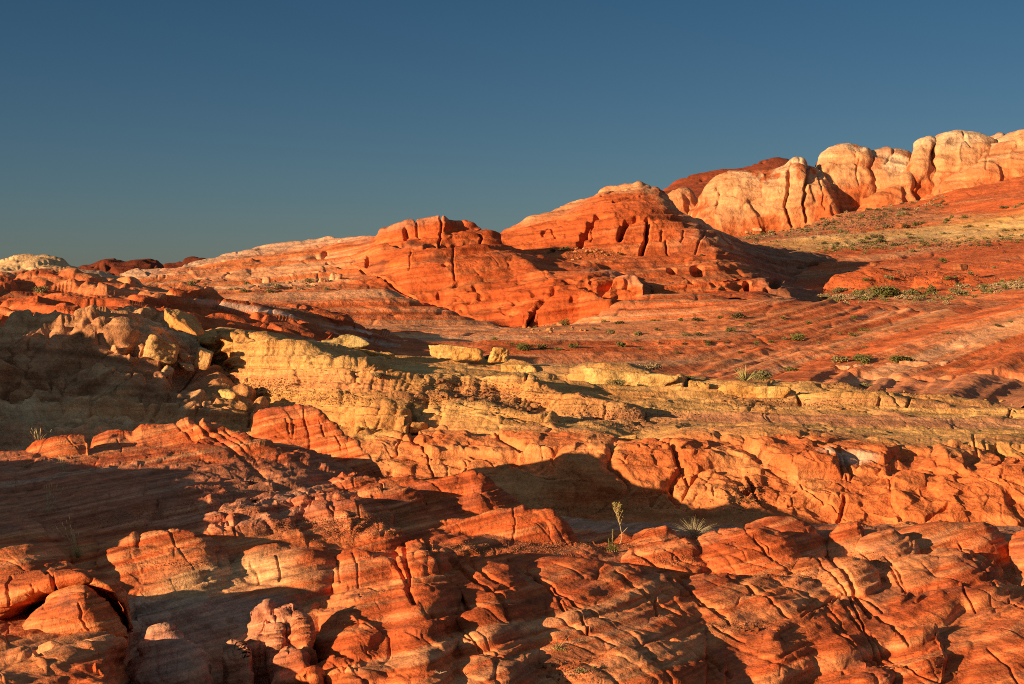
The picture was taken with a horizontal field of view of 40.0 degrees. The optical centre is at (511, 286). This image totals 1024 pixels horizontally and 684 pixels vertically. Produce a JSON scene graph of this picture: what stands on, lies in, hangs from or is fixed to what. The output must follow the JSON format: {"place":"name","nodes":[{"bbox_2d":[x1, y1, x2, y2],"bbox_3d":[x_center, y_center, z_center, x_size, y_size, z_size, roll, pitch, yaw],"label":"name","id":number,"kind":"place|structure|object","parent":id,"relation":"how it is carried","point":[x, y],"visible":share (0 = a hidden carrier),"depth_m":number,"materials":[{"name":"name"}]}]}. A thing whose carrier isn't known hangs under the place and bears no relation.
{"place":"outdoors","nodes":[
{"label":"outdoors","id":0,"kind":"place"},
{"bbox_2d":[0,254,142,284],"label":"rock knoll","id":1,"kind":"structure","parent":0,"point":[19,262],"depth_m":133.77,"materials":[{"name":"stone"}]},
{"bbox_2d":[78,258,163,275],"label":"hill","id":2,"kind":"structure","parent":0,"point":[113,266],"depth_m":623.75,"materials":[{"name":"stone"}]},
{"bbox_2d":[163,256,205,267],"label":"hill","id":3,"kind":"structure","parent":0,"point":[187,260],"depth_m":696.15,"materials":[{"name":"stone"}]},
{"bbox_2d":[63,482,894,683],"bbox_3d":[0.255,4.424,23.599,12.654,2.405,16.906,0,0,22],"label":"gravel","id":4,"kind":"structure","parent":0,"point":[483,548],"depth_m":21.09,"materials":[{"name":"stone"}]},
{"bbox_2d":[0,434,1023,683],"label":"ground","id":5,"kind":"structure","parent":0,"point":[616,612],"depth_m":18.92,"materials":[{"name":"stone"}]},
{"bbox_2d":[44,483,62,512],"bbox_3d":[-7.213,3.276,21.936,0.388,0.459,0.398,0,0,40],"label":"grass tuft","id":6,"kind":"object","parent":5,"relation":"on","point":[48,499],"visible":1,"depth_m":21.83,"materials":[{"name":"plant"}]},
{"bbox_2d":[55,455,74,471],"bbox_3d":[-7.684,3.031,24.155,0.361,0.317,0.368,0,0,44],"label":"grass tuft","id":7,"kind":"object","parent":5,"relation":"on","point":[64,470],"visible":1,"depth_m":24.13,"materials":[{"name":"plant"}]},
{"bbox_2d":[0,569,132,630],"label":"rock shell","id":8,"kind":"object","parent":5,"relation":"on","point":[21,592],"visible":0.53,"depth_m":15.74,"materials":[{"name":"stone"}]},
{"bbox_2d":[55,516,78,554],"bbox_3d":[-6.192,3.463,19.578,0.316,0.543,0.230,0,0,0],"label":"grass tuft","id":9,"kind":"object","parent":5,"relation":"on","point":[72,532],"visible":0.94,"depth_m":19.55,"materials":[{"name":"plant"}]},
{"bbox_2d":[22,584,127,639],"bbox_3d":[-5.066,4.102,16.041,1.354,1.578,2.068,0,0,-14],"label":"boulder dome","id":10,"kind":"object","parent":5,"relation":"on","point":[72,609],"visible":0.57,"depth_m":15.27,"materials":[{"name":"stone"}]},
{"bbox_2d":[72,545,85,557],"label":"grass clump","id":11,"kind":"object","parent":5,"relation":"on","point":[77,555],"visible":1,"depth_m":19.42,"materials":[{"name":"plant"}]},
{"bbox_2d":[125,622,213,683],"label":"rock slab","id":12,"kind":"object","parent":5,"relation":"on","point":[168,653],"visible":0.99,"depth_m":14.91,"materials":[{"name":"stone"}]},
{"bbox_2d":[90,417,311,467],"bbox_3d":[-6.179,3.115,28.156,6.414,0.869,2.598,0,0,34],"label":"rock slab","id":13,"kind":"object","parent":5,"relation":"on","point":[185,431],"visible":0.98,"depth_m":27.89,"materials":[{"name":"stone"}]},
{"bbox_2d":[196,547,336,669],"bbox_3d":[-3.056,4.027,17.817,1.568,0.978,4.771,0,0,-3],"label":"rock slab","id":14,"kind":"object","parent":5,"relation":"on","point":[302,577],"visible":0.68,"depth_m":17.75,"materials":[{"name":"stone"}]},
{"bbox_2d":[236,599,317,683],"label":"rock slab","id":15,"kind":"object","parent":5,"relation":"on","point":[271,632],"visible":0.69,"depth_m":15.55,"materials":[{"name":"stone"}]},
{"bbox_2d":[251,404,383,477],"bbox_3d":[-4.760,4.026,33.936,2.997,2.195,9.257,0,0,-18],"label":"rock mound","id":16,"kind":"object","parent":5,"relation":"on","point":[317,430],"visible":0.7,"depth_m":34.12,"materials":[{"name":"stone"}]},
{"bbox_2d":[313,538,461,683],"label":"rock slab","id":17,"kind":"object","parent":5,"relation":"on","point":[387,617],"visible":0.98,"depth_m":16.16,"materials":[{"name":"stone"}]},
{"bbox_2d":[325,470,521,515],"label":"rock ridge","id":18,"kind":"object","parent":5,"relation":"on","point":[473,493],"visible":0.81,"depth_m":24.36,"materials":[{"name":"stone"}]},
{"bbox_2d":[430,505,578,545],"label":"rock ridge","id":19,"kind":"object","parent":5,"relation":"on","point":[523,523],"visible":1,"depth_m":22.15,"materials":[{"name":"stone"}]},
{"bbox_2d":[553,645,566,651],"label":"desert shrub","id":20,"kind":"object","parent":5,"relation":"on","point":[556,648],"visible":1,"depth_m":15.64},
{"bbox_2d":[551,633,573,647],"bbox_3d":[0.551,3.927,15.657,0.337,0.236,0.138,0,0,37],"label":"weed","id":21,"kind":"object","parent":5,"relation":"on","point":[559,646],"visible":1,"depth_m":15.69,"materials":[{"name":"plant"}]},
{"bbox_2d":[572,667,587,672],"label":"desert shrub","id":22,"kind":"object","parent":5,"relation":"on","point":[578,669],"visible":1,"depth_m":15.04,"materials":[{"name":"plant"}]},
{"bbox_2d":[605,529,618,551],"bbox_3d":[1.537,3.895,21.577,0.217,0.358,0.073,0,0,0],"label":"leafy plant","id":23,"kind":"object","parent":5,"relation":"on","point":[610,548],"visible":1,"depth_m":21.57,"materials":[{"name":"plant"}]},
{"bbox_2d":[612,502,627,543],"bbox_3d":[1.708,3.776,22.493,0.233,0.699,0.197,0,0,-39],"label":"dry shrub","id":24,"kind":"object","parent":5,"relation":"on","point":[616,508],"visible":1,"depth_m":22.48,"materials":[{"name":"plant"}]},
{"bbox_2d":[676,516,716,538],"bbox_3d":[3.072,4.005,23.500,1.234,0.399,1.127,0,0,-43],"label":"grass clump","id":25,"kind":"object","parent":5,"relation":"on","point":[694,533],"visible":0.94,"depth_m":23.40,"materials":[{"name":"plant"}]},
{"bbox_2d":[694,526,801,577],"bbox_3d":[3.574,3.908,21.193,1.655,0.572,2.525,0,0,0],"label":"rock slab","id":26,"kind":"object","parent":5,"relation":"on","point":[752,551],"visible":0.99,"depth_m":20.53,"materials":[{"name":"stone"}]},
{"bbox_2d":[677,573,838,683],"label":"rock slab","id":27,"kind":"object","parent":5,"relation":"on","point":[801,608],"visible":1,"depth_m":17.96,"materials":[{"name":"stone"}]},
{"bbox_2d":[748,629,816,683],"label":"rock slab","id":28,"kind":"object","parent":5,"relation":"on","point":[774,661],"visible":1,"depth_m":16.32,"materials":[{"name":"stone"}]},
{"bbox_2d":[881,554,938,595],"bbox_3d":[5.702,4.042,20.116,0.796,0.373,1.979,0,0,25],"label":"rock slab","id":29,"kind":"object","parent":5,"relation":"on","point":[915,574],"visible":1,"depth_m":19.72,"materials":[{"name":"stone"}]},
{"bbox_2d":[886,623,947,683],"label":"rock slab","id":30,"kind":"object","parent":5,"relation":"on","point":[920,649],"visible":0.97,"depth_m":16.82,"materials":[{"name":"stone"}]},
{"bbox_2d":[0,0,1023,266],"label":"sky","id":31,"kind":"structure","parent":0,"point":[164,131],"materials":[{"name":"blue"}]},
{"bbox_2d":[196,327,1023,527],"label":"rock ledge","id":32,"kind":"object","parent":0,"point":[903,459],"visible":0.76,"depth_m":42.65,"materials":[{"name":"stone"}]},
{"bbox_2d":[321,334,369,347],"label":"ledge block","id":33,"kind":"structure","parent":32,"relation":"on","point":[350,341],"depth_m":58.30,"materials":[{"name":"stone"}]},
{"bbox_2d":[352,348,394,358],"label":"ledge block","id":34,"kind":"structure","parent":32,"relation":"on","point":[387,355],"depth_m":58.21,"materials":[{"name":"stone"}]},
{"bbox_2d":[371,371,386,377],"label":"desert shrub","id":35,"kind":"object","parent":32,"relation":"on","point":[378,375],"visible":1,"depth_m":47.78,"materials":[{"name":"plant"}]},
{"bbox_2d":[409,422,427,433],"bbox_3d":[-2.972,4.471,44.591,0.680,0.410,0.437,0,0,-24],"label":"boulder","id":36,"kind":"object","parent":32,"relation":"on","point":[415,427],"visible":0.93,"depth_m":44.41,"materials":[{"name":"stone"}]},
{"bbox_2d":[429,344,483,361],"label":"ledge block","id":37,"kind":"structure","parent":32,"relation":"on","point":[453,352],"depth_m":59.00,"materials":[{"name":"stone"}]},
{"bbox_2d":[488,347,509,362],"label":"ledge block","id":38,"kind":"structure","parent":32,"relation":"on","point":[498,354],"depth_m":56.93,"materials":[{"name":"stone"}]},
{"bbox_2d":[501,364,536,372],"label":"ledge block","id":39,"kind":"structure","parent":32,"relation":"on","point":[521,368],"depth_m":56.46,"materials":[{"name":"stone"}]},
{"bbox_2d":[236,369,945,518],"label":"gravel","id":40,"kind":"structure","parent":32,"relation":"on","point":[339,400],"depth_m":47.53,"materials":[{"name":"gravel"}]},
{"bbox_2d":[606,379,626,385],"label":"desert shrub","id":41,"kind":"object","parent":32,"relation":"on","point":[617,382],"visible":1,"depth_m":51.87,"materials":[{"name":"plant"}]},
{"bbox_2d":[618,434,636,440],"bbox_3d":[3.471,4.656,42.991,0.700,0.234,0.385,-15,3,-11],"label":"stone","id":42,"kind":"object","parent":32,"relation":"on","point":[628,437],"visible":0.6,"depth_m":42.84,"materials":[{"name":"stone"}]},
{"bbox_2d":[582,367,678,386],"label":"ledge block","id":43,"kind":"structure","parent":32,"relation":"on","point":[597,376],"depth_m":52.83,"materials":[{"name":"stone"}]},
{"bbox_2d":[637,362,661,370],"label":"desert shrub","id":44,"kind":"object","parent":32,"relation":"on","point":[654,366],"visible":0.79,"depth_m":55.37,"materials":[{"name":"plant"}]},
{"bbox_2d":[688,380,709,388],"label":"ledge block","id":45,"kind":"structure","parent":32,"relation":"on","point":[699,384],"depth_m":52.22,"materials":[{"name":"stone"}]},
{"bbox_2d":[736,366,754,380],"bbox_3d":[8.914,3.326,53.890,0.910,0.690,0.741,0,0,14],"label":"spiky plant","id":46,"kind":"object","parent":32,"relation":"on","point":[743,375],"visible":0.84,"depth_m":53.85,"materials":[{"name":"plant"}]},
{"bbox_2d":[718,384,790,397],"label":"ledge block","id":47,"kind":"structure","parent":32,"relation":"on","point":[736,390],"depth_m":51.97,"materials":[{"name":"stone"}]},
{"bbox_2d":[750,370,773,380],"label":"desert shrub","id":48,"kind":"object","parent":32,"relation":"on","point":[762,375],"visible":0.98,"depth_m":55.20,"materials":[{"name":"plant"}]},
{"bbox_2d":[219,288,1023,407],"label":"rock plain","id":49,"kind":"structure","parent":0,"point":[992,370],"depth_m":103.33,"materials":[{"name":"stone"}]},
{"bbox_2d":[516,342,533,350],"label":"desert shrub","id":50,"kind":"object","parent":49,"relation":"on","point":[521,347],"visible":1,"depth_m":94.72,"materials":[{"name":"plant"}]},
{"bbox_2d":[536,344,547,348],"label":"desert shrub","id":51,"kind":"object","parent":49,"relation":"on","point":[543,346],"visible":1,"depth_m":95.63,"materials":[{"name":"plant"}]},
{"bbox_2d":[559,318,569,324],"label":"desert shrub","id":52,"kind":"object","parent":49,"relation":"on","point":[565,322],"visible":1,"depth_m":122.01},
{"bbox_2d":[568,343,578,348],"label":"desert shrub","id":53,"kind":"object","parent":49,"relation":"on","point":[571,345],"visible":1,"depth_m":96.08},
{"bbox_2d":[606,329,614,333],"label":"desert shrub","id":54,"kind":"object","parent":49,"relation":"on","point":[611,332],"visible":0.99,"depth_m":110.75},
{"bbox_2d":[614,341,627,346],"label":"desert shrub","id":55,"kind":"object","parent":49,"relation":"on","point":[621,344],"visible":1,"depth_m":99.00,"materials":[{"name":"plant"}]},
{"bbox_2d":[691,317,702,320],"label":"desert shrub","id":56,"kind":"object","parent":49,"relation":"on","point":[696,319],"visible":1,"depth_m":120.74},
{"bbox_2d":[725,327,736,331],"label":"desert shrub","id":57,"kind":"object","parent":49,"relation":"on","point":[729,329],"visible":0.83,"depth_m":112.57,"materials":[{"name":"plant"}]},
{"bbox_2d":[729,312,746,318],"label":"desert shrub","id":58,"kind":"object","parent":49,"relation":"on","point":[737,315],"visible":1,"depth_m":122.93,"materials":[{"name":"plant"}]},
{"bbox_2d":[783,366,798,371],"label":"desert shrub","id":59,"kind":"object","parent":49,"relation":"on","point":[786,368],"visible":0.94,"depth_m":84.87,"materials":[{"name":"plant"}]},
{"bbox_2d":[790,333,805,340],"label":"desert shrub","id":60,"kind":"object","parent":49,"relation":"on","point":[798,336],"visible":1,"depth_m":109.37,"materials":[{"name":"plant"}]},
{"bbox_2d":[830,355,848,362],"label":"desert shrub","id":61,"kind":"object","parent":49,"relation":"on","point":[837,358],"visible":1,"depth_m":90.64,"materials":[{"name":"plant"}]},
{"bbox_2d":[835,365,850,369],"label":"ledge block","id":62,"kind":"structure","parent":49,"relation":"on","point":[844,367],"depth_m":87.76,"materials":[{"name":"stone"}]},
{"bbox_2d":[850,353,873,363],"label":"desert shrub","id":63,"kind":"object","parent":49,"relation":"on","point":[864,359],"visible":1,"depth_m":90.73,"materials":[{"name":"plant"}]},
{"bbox_2d":[859,383,871,387],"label":"desert shrub","id":64,"kind":"object","parent":49,"relation":"on","point":[865,384],"visible":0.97,"depth_m":77.18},
{"bbox_2d":[886,353,914,362],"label":"desert shrub","id":65,"kind":"object","parent":49,"relation":"on","point":[896,358],"visible":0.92,"depth_m":88.08,"materials":[{"name":"plant"}]},
{"bbox_2d":[899,360,929,366],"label":"ledge block","id":66,"kind":"structure","parent":49,"relation":"on","point":[918,363],"depth_m":87.59,"materials":[{"name":"stone"}]},
{"bbox_2d":[935,361,948,365],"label":"ledge block","id":67,"kind":"structure","parent":49,"relation":"on","point":[942,363],"depth_m":87.59,"materials":[{"name":"stone"}]},
{"bbox_2d":[663,157,788,198],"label":"hill","id":68,"kind":"structure","parent":0,"point":[697,183],"depth_m":551.54,"materials":[{"name":"stone"}]},
{"bbox_2d":[728,176,1023,313],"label":"hillside","id":69,"kind":"structure","parent":0,"point":[982,203],"depth_m":275.86,"materials":[{"name":"stone"}]},
{"bbox_2d":[667,187,697,214],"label":"rock dome","id":70,"kind":"object","parent":69,"relation":"on","point":[684,200],"visible":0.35,"depth_m":438.29,"materials":[{"name":"stone"}]},
{"bbox_2d":[688,157,840,236],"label":"rock dome","id":71,"kind":"object","parent":69,"relation":"on","point":[795,192],"visible":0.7,"depth_m":418.38,"materials":[{"name":"stone"}]},
{"bbox_2d":[832,293,844,298],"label":"desert shrub","id":72,"kind":"object","parent":69,"relation":"on","point":[838,295],"visible":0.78,"depth_m":180.27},
{"bbox_2d":[816,143,875,212],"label":"rock dome","id":73,"kind":"object","parent":69,"relation":"on","point":[845,169],"visible":0.6,"depth_m":429.85,"materials":[{"name":"stone"}]},
{"bbox_2d":[852,290,863,294],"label":"desert shrub","id":74,"kind":"object","parent":69,"relation":"on","point":[858,291],"visible":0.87,"depth_m":184.62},
{"bbox_2d":[852,294,870,298],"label":"desert shrub","id":75,"kind":"object","parent":69,"relation":"on","point":[857,296],"visible":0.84,"depth_m":182.09,"materials":[{"name":"plant"}]},
{"bbox_2d":[857,239,871,242],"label":"desert shrub","id":76,"kind":"object","parent":69,"relation":"on","point":[861,240],"visible":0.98,"depth_m":314.21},
{"bbox_2d":[742,195,1023,304],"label":"undergrowth","id":77,"kind":"object","parent":69,"relation":"on","point":[951,297],"visible":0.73,"depth_m":293.07,"materials":[{"name":"plant"}]},
{"bbox_2d":[850,169,916,211],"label":"rock dome","id":78,"kind":"object","parent":69,"relation":"on","point":[897,189],"visible":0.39,"depth_m":421.96,"materials":[{"name":"stone"}]},
{"bbox_2d":[876,224,890,228],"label":"desert shrub","id":79,"kind":"object","parent":69,"relation":"on","point":[884,226],"visible":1,"depth_m":348.63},
{"bbox_2d":[870,284,902,296],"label":"desert shrub","id":80,"kind":"object","parent":69,"relation":"on","point":[887,290],"visible":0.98,"depth_m":181.80,"materials":[{"name":"plant"}]},
{"bbox_2d":[871,147,911,190],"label":"rock dome","id":81,"kind":"object","parent":69,"relation":"on","point":[888,164],"visible":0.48,"depth_m":433.30,"materials":[{"name":"stone"}]},
{"bbox_2d":[765,200,1023,291],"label":"desert shrubs","id":82,"kind":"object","parent":69,"relation":"on","point":[896,241],"depth_m":314.29,"materials":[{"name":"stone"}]},
{"bbox_2d":[895,223,910,228],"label":"boulder","id":83,"kind":"object","parent":69,"relation":"on","point":[899,224],"visible":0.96,"depth_m":341.15,"materials":[{"name":"stone"}]},
{"bbox_2d":[906,136,935,199],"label":"rock dome","id":84,"kind":"object","parent":69,"relation":"on","point":[921,168],"visible":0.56,"depth_m":426.34,"materials":[{"name":"stone"}]},
{"bbox_2d":[926,284,937,292],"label":"desert shrub","id":85,"kind":"object","parent":69,"relation":"on","point":[931,287],"visible":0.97,"depth_m":192.83,"materials":[{"name":"plant"}]},
{"bbox_2d":[950,289,966,294],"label":"desert shrub","id":86,"kind":"object","parent":69,"relation":"on","point":[955,291],"visible":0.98,"depth_m":186.85,"materials":[{"name":"plant"}]},
{"bbox_2d":[953,264,967,270],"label":"boulder","id":87,"kind":"object","parent":69,"relation":"on","point":[960,267],"visible":1,"depth_m":205.47,"materials":[{"name":"stone"}]},
{"bbox_2d":[954,283,972,288],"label":"desert shrub","id":88,"kind":"object","parent":69,"relation":"on","point":[963,286],"visible":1,"depth_m":193.48,"materials":[{"name":"plant"}]},
{"bbox_2d":[931,130,996,190],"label":"rock dome","id":89,"kind":"object","parent":69,"relation":"on","point":[954,151],"visible":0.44,"depth_m":429.75,"materials":[{"name":"stone"}]},
{"bbox_2d":[919,129,1023,199],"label":"rock dome","id":90,"kind":"object","parent":69,"relation":"on","point":[1002,159],"visible":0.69,"depth_m":419.78,"materials":[{"name":"stone"}]},
{"bbox_2d":[990,132,1004,138],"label":"rock dome","id":91,"kind":"object","parent":69,"relation":"on","point":[998,135],"visible":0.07,"depth_m":478.04,"materials":[{"name":"stone"}]},
{"bbox_2d":[1000,282,1013,286],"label":"desert shrub","id":92,"kind":"object","parent":69,"relation":"on","point":[1008,284],"visible":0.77,"depth_m":189.04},
{"bbox_2d":[1010,282,1023,289],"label":"desert shrub","id":93,"kind":"object","parent":69,"relation":"on","point":[1014,286],"visible":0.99,"depth_m":184.27,"materials":[{"name":"plant"}]},
{"label":"ground","id":94,"kind":"structure","parent":0,"visible":0},
{"bbox_2d":[0,305,268,450],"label":"rock outcrop","id":95,"kind":"object","parent":94,"relation":"on","point":[90,372],"visible":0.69,"depth_m":46.45,"materials":[{"name":"stone"}]},
{"bbox_2d":[143,334,179,365],"bbox_3d":[-12.026,2.206,48.298,1.220,1.039,1.137,9,-3,-17],"label":"boulder","id":96,"kind":"object","parent":95,"relation":"on","point":[164,352],"visible":1,"depth_m":47.85,"materials":[{"name":"stone"}]},
{"bbox_2d":[160,365,173,377],"bbox_3d":[-11.698,2.878,47.550,0.608,0.456,0.405,0,0,-42],"label":"boulder","id":97,"kind":"object","parent":95,"relation":"on","point":[167,370],"visible":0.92,"depth_m":47.42,"materials":[{"name":"stone"}]},
{"bbox_2d":[164,308,203,335],"bbox_3d":[-11.699,1.249,50.178,1.653,0.976,1.126,0,0,15],"label":"boulder","id":98,"kind":"object","parent":95,"relation":"on","point":[178,320],"visible":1,"depth_m":49.87,"materials":[{"name":"stone"}]},
{"bbox_2d":[178,352,192,359],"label":"boulder","id":99,"kind":"object","parent":95,"relation":"on","point":[183,356],"visible":1,"depth_m":48.43,"materials":[{"name":"stone"}]},
{"bbox_2d":[178,361,194,371],"bbox_3d":[-11.270,2.738,48.560,0.742,0.311,0.537,7,3,-23],"label":"boulder","id":100,"kind":"object","parent":95,"relation":"on","point":[186,366],"visible":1,"depth_m":48.41,"materials":[{"name":"stone"}]},
{"bbox_2d":[194,347,213,369],"bbox_3d":[-10.716,2.509,48.809,0.609,0.737,0.454,12,-1,-6],"label":"boulder","id":101,"kind":"object","parent":95,"relation":"on","point":[202,358],"visible":1,"depth_m":48.62,"materials":[{"name":"stone"}]},
{"bbox_2d":[218,389,238,399],"bbox_3d":[-9.346,3.577,46.371,0.733,0.369,0.546,6,-1,-6],"label":"boulder","id":102,"kind":"object","parent":95,"relation":"on","point":[227,393],"visible":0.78,"depth_m":46.20,"materials":[{"name":"stone"}]},
{"bbox_2d":[0,268,419,355],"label":"rubble slope","id":103,"kind":"structure","parent":94,"relation":"on","point":[208,307],"depth_m":78.57,"materials":[{"name":"stone"}]},
{"bbox_2d":[31,286,48,292],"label":"desert shrub","id":104,"kind":"object","parent":103,"relation":"on","point":[40,289],"visible":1,"depth_m":80.18,"materials":[{"name":"plant"}]},
{"bbox_2d":[120,215,651,327],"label":"sandstone ridge","id":105,"kind":"structure","parent":94,"relation":"on","point":[473,271],"depth_m":171.94,"materials":[{"name":"stone"}]},
{"bbox_2d":[262,276,270,282],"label":"boulder","id":106,"kind":"object","parent":105,"relation":"on","point":[267,279],"visible":0.85,"depth_m":171.72,"materials":[{"name":"stone"}]},
{"bbox_2d":[301,278,314,282],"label":"desert shrub","id":107,"kind":"object","parent":105,"relation":"on","point":[308,280],"visible":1,"depth_m":169.58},
{"bbox_2d":[318,278,328,282],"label":"boulder","id":108,"kind":"object","parent":105,"relation":"on","point":[322,280],"visible":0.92,"depth_m":169.54,"materials":[{"name":"stone"}]},
{"bbox_2d":[329,273,342,281],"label":"boulder","id":109,"kind":"object","parent":105,"relation":"on","point":[334,276],"visible":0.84,"depth_m":170.56,"materials":[{"name":"stone"}]},
{"bbox_2d":[500,181,836,301],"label":"sandstone butte","id":110,"kind":"object","parent":94,"relation":"on","point":[664,233],"visible":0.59,"depth_m":200.12,"materials":[{"name":"stone"}]},
{"bbox_2d":[560,242,640,260],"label":"gravel","id":111,"kind":"structure","parent":110,"relation":"on","point":[596,253],"depth_m":194.78,"materials":[{"name":"gravel"}]}
]}

